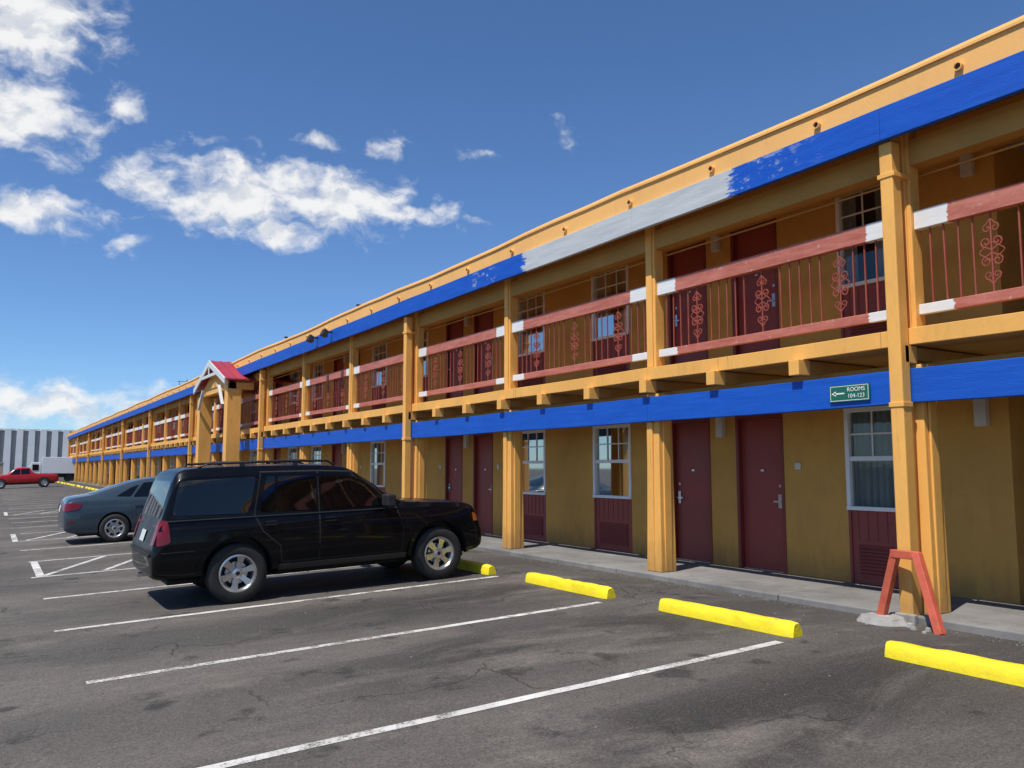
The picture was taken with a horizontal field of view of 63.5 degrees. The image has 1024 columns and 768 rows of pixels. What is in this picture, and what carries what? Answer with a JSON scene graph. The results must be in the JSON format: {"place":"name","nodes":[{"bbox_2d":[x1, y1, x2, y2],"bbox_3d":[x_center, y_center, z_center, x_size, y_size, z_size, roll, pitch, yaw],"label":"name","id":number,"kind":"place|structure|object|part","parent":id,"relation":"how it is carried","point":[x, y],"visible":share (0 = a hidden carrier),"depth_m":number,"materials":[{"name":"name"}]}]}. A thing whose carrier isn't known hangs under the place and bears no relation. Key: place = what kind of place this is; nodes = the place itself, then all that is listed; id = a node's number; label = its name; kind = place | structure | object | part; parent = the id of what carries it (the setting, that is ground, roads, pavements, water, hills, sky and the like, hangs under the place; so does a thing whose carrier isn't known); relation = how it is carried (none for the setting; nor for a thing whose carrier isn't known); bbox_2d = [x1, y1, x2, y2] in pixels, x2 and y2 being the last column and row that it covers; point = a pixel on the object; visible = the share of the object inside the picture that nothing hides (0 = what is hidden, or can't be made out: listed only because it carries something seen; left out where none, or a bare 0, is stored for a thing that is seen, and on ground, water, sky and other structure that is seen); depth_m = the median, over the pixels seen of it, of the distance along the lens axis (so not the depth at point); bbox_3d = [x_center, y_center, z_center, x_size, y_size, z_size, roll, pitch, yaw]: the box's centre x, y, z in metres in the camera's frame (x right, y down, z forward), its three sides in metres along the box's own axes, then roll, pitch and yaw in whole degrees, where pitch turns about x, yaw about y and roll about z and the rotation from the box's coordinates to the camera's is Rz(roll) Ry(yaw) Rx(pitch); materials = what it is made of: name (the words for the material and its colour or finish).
{"place":"outdoors","nodes":[
{"label":"outdoors","id":0,"kind":"place"},
{"bbox_2d":[0,462,3,474],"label":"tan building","id":1,"kind":"structure","parent":0,"point":[1,468],"depth_m":161.14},
{"bbox_2d":[0,477,1023,767],"bbox_3d":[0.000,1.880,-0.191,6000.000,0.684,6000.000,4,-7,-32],"label":"ground","id":2,"kind":"structure","parent":0,"point":[790,703],"depth_m":6.69,"materials":[{"name":"grey asphalt"}]},
{"bbox_2d":[0,467,58,488],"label":"red pickup truck","id":3,"kind":"object","parent":2,"relation":"on","point":[21,475],"visible":1,"depth_m":71.42,"materials":[{"name":"paint"}]},
{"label":"side windows","id":4,"kind":"part","parent":3,"relation":"part of","materials":[{"name":"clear glass"}]},
{"bbox_2d":[0,428,75,474],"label":"warehouse","id":5,"kind":"structure","parent":2,"relation":"on","point":[22,447],"depth_m":202.46,"materials":[{"name":"white metal"}]},
{"bbox_2d":[29,457,75,481],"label":"white box truck","id":6,"kind":"object","parent":2,"relation":"on","point":[64,467],"visible":0.6,"depth_m":97.03,"materials":[{"name":"paint"}]},
{"bbox_2d":[58,476,155,541],"bbox_3d":[-8.590,3.030,20.675,4.782,1.473,2.120,1,-6,-33],"label":"blue grey sedan","id":7,"kind":"object","parent":2,"relation":"on","point":[111,513],"visible":0.5,"depth_m":19.21,"materials":[{"name":"paint"}]},
{"bbox_3d":[-9.726,2.484,19.986,0.923,0.250,1.169,1,-6,-33],"label":"rear window","id":8,"kind":"part","parent":7,"relation":"part of","materials":[{"name":"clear glass"}]},
{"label":"side windows","id":9,"kind":"part","parent":7,"relation":"part of","materials":[{"name":"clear glass"}]},
{"bbox_2d":[193,360,292,465],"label":"portico","id":10,"kind":"structure","parent":2,"relation":"on","point":[213,382],"depth_m":31.96,"materials":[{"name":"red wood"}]},
{"bbox_2d":[130,459,480,602],"bbox_3d":[-2.875,1.978,11.989,4.675,1.797,2.280,1,-6,-32],"label":"black suv","id":11,"kind":"object","parent":2,"relation":"on","point":[242,530],"visible":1,"depth_m":10.93,"materials":[{"name":"paint"}]},
{"bbox_3d":[-4.690,1.501,10.920,0.130,0.445,1.467,4,-7,-31],"label":"rear window","id":12,"kind":"part","parent":11,"relation":"part of","materials":[{"name":"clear glass"}]},
{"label":"side windows","id":13,"kind":"part","parent":11,"relation":"part of","materials":[{"name":"black glass"}]},
{"bbox_2d":[2,484,783,767],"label":"parking markings","id":14,"kind":"object","parent":2,"relation":"on","point":[35,565],"visible":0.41,"depth_m":7.05,"materials":[{"name":"paint"}]},
{"bbox_2d":[457,559,495,574],"bbox_3d":[-0.765,2.833,13.029,0.174,0.132,1.800,1,-6,-32],"label":"wheel stop","id":15,"kind":"object","parent":2,"relation":"on","point":[477,567],"visible":0.5,"depth_m":12.55,"materials":[{"name":"yellow paint"}]},
{"bbox_2d":[85,483,917,624],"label":"column feet","id":16,"kind":"structure","parent":2,"relation":"on","point":[911,618],"depth_m":8.41,"materials":[{"name":"concrete"}]},
{"bbox_2d":[67,131,950,615],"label":"columns","id":17,"kind":"structure","parent":2,"relation":"on","point":[919,507],"depth_m":12.08,"materials":[{"name":"yellow paint"}]},
{"bbox_2d":[68,170,912,461],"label":"column straps","id":18,"kind":"object","parent":17,"relation":"attached to","point":[904,177],"depth_m":8.94,"materials":[{"name":"yellow paint"}]},
{"bbox_2d":[67,91,1023,441],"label":"soffit","id":19,"kind":"structure","parent":17,"relation":"on","point":[989,127],"depth_m":11.39,"materials":[{"name":"paint"}]},
{"bbox_2d":[68,50,1023,438],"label":"fascia","id":20,"kind":"structure","parent":19,"relation":"attached to","point":[998,80],"depth_m":10.74,"materials":[{"name":"blue paint"}]},
{"bbox_2d":[284,304,360,342],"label":"floodlights","id":21,"kind":"object","parent":20,"relation":"attached to","point":[323,334],"visible":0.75,"depth_m":23.24,"materials":[{"name":"black plastic"}]},
{"bbox_2d":[71,181,1023,454],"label":"balcony rails","id":22,"kind":"object","parent":17,"relation":"attached to","point":[979,205],"visible":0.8,"depth_m":11.18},
{"bbox_2d":[71,204,1023,453],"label":"balcony ironwork","id":23,"kind":"object","parent":22,"relation":"attached to","point":[173,425],"visible":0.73,"depth_m":12.83,"materials":[{"name":"red metal"}]},
{"bbox_2d":[72,357,1023,461],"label":"beam","id":24,"kind":"structure","parent":17,"relation":"attached to","point":[986,379],"depth_m":11.23,"materials":[{"name":"blue paint"}]},
{"bbox_2d":[829,383,869,402],"bbox_3d":[3.810,0.101,9.357,0.011,0.190,0.520,4,-7,-32],"label":"room direction sign","id":25,"kind":"object","parent":24,"relation":"attached to","point":[851,392],"visible":1,"depth_m":9.35,"materials":[{"name":"green metal"}]},
{"bbox_2d":[78,352,1023,458],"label":"ledger","id":26,"kind":"object","parent":17,"relation":"attached to","point":[937,363],"visible":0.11,"depth_m":11.38,"materials":[{"name":"paint"}]},
{"bbox_2d":[168,331,1023,444],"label":"balcony deck","id":27,"kind":"structure","parent":17,"relation":"attached to","point":[999,343],"depth_m":10.04,"materials":[{"name":"paint"}]},
{"bbox_2d":[72,345,980,458],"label":"joist ends","id":28,"kind":"object","parent":27,"relation":"attached to","point":[801,368],"visible":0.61,"depth_m":13.55,"materials":[{"name":"yellow paint"}]},
{"bbox_2d":[69,311,1023,456],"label":"deck fascia","id":29,"kind":"structure","parent":27,"relation":"attached to","point":[987,326],"depth_m":11.04,"materials":[{"name":"yellow paint"}]},
{"bbox_2d":[81,145,1023,604],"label":"walls","id":30,"kind":"structure","parent":2,"relation":"on","point":[983,481],"depth_m":11.55,"materials":[{"name":"paint"}]},
{"bbox_2d":[88,218,787,573],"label":"door frames","id":31,"kind":"structure","parent":30,"relation":"attached to","point":[739,458],"depth_m":13.42,"materials":[{"name":"red wood"}]},
{"bbox_2d":[115,220,783,571],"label":"doors","id":32,"kind":"structure","parent":31,"relation":"attached to","point":[763,526],"depth_m":13.36,"materials":[{"name":"red wood"}]},
{"bbox_2d":[223,274,783,572],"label":"door hardware","id":33,"kind":"object","parent":32,"relation":"attached to","point":[680,498],"depth_m":13.29,"materials":[{"name":"metal"}]},
{"bbox_2d":[94,281,898,588],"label":"louver panels","id":34,"kind":"object","parent":30,"relation":"attached to","point":[872,538],"visible":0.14,"depth_m":14.79,"materials":[{"name":"metal"}]},
{"bbox_2d":[93,185,895,511],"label":"window frames","id":35,"kind":"structure","parent":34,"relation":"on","point":[847,413],"depth_m":15.09,"materials":[{"name":"white metal"}]},
{"bbox_2d":[108,266,628,495],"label":"window panes","id":36,"kind":"object","parent":35,"relation":"in","point":[612,478],"visible":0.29,"depth_m":17.22,"materials":[{"name":"glass"}]},
{"bbox_2d":[115,153,989,469],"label":"wall lights","id":37,"kind":"object","parent":30,"relation":"attached to","point":[981,405],"depth_m":9.86},
{"bbox_2d":[93,142,1023,435],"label":"conduit","id":38,"kind":"object","parent":30,"relation":"attached to","point":[709,242],"visible":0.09,"depth_m":11.40,"materials":[{"name":"metal"}]},
{"bbox_2d":[279,188,878,449],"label":"room interiors","id":39,"kind":"object","parent":30,"relation":"attached to","point":[869,203],"visible":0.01,"depth_m":11.34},
{"bbox_2d":[843,186,894,507],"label":"curtains","id":40,"kind":"object","parent":30,"relation":"attached to","point":[874,483],"visible":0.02,"depth_m":10.94,"materials":[{"name":"fabric"}]},
{"bbox_2d":[1007,139,1023,150],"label":"flat roof","id":41,"kind":"structure","parent":30,"relation":"on","point":[1021,147],"depth_m":9.82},
{"bbox_2d":[67,15,1023,436],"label":"parapet","id":42,"kind":"structure","parent":41,"relation":"on","point":[993,45],"depth_m":10.97,"materials":[{"name":"paint"}]},
{"bbox_2d":[68,61,963,435],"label":"scuppers","id":43,"kind":"object","parent":42,"relation":"attached to","point":[958,67],"visible":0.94,"depth_m":12.48,"materials":[{"name":"paint"}]},
{"bbox_2d":[525,572,615,598],"bbox_3d":[0.718,2.601,10.761,0.174,0.132,1.800,1,-6,-32],"label":"wheel stop","id":44,"kind":"object","parent":2,"relation":"on","point":[585,588],"visible":1,"depth_m":10.57,"materials":[{"name":"yellow paint"}]},
{"bbox_2d":[659,598,802,637],"bbox_3d":[2.172,2.368,8.474,0.174,0.132,1.800,1,-6,-33],"label":"wheel stop","id":45,"kind":"object","parent":2,"relation":"on","point":[769,625],"visible":1,"depth_m":8.29,"materials":[{"name":"yellow paint"}]},
{"bbox_2d":[857,612,931,633],"bbox_3d":[3.803,2.401,8.311,0.493,0.102,0.900,1,-6,-5],"label":"concrete footing","id":46,"kind":"object","parent":2,"relation":"on","point":[888,620],"visible":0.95,"depth_m":8.32,"materials":[{"name":"grey concrete"}]},
{"bbox_2d":[876,549,946,634],"bbox_3d":[3.975,2.061,8.276,0.152,0.768,0.882,2,-6,-17],"label":"steel guard","id":47,"kind":"object","parent":2,"relation":"on","point":[927,590],"visible":0.84,"depth_m":8.19,"materials":[{"name":"metal"}]},
{"bbox_2d":[885,640,1023,686],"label":"wheel stop","id":48,"kind":"object","parent":2,"relation":"on","point":[1011,673],"visible":1,"depth_m":6.39,"materials":[{"name":"yellow paint"}]},
{"bbox_2d":[1005,350,1023,604],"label":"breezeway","id":49,"kind":"object","parent":2,"relation":"on","point":[1015,352],"visible":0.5,"depth_m":9.33,"materials":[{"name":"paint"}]},
{"bbox_2d":[0,0,1023,429],"label":"sky","id":50,"kind":"structure","parent":0,"point":[185,185],"materials":[{"name":"blue"}]},
{"bbox_2d":[64,480,1023,641],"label":"sidewalk","id":51,"kind":"structure","parent":0,"point":[1003,620],"depth_m":10.67,"materials":[{"name":"concrete"}]}
]}

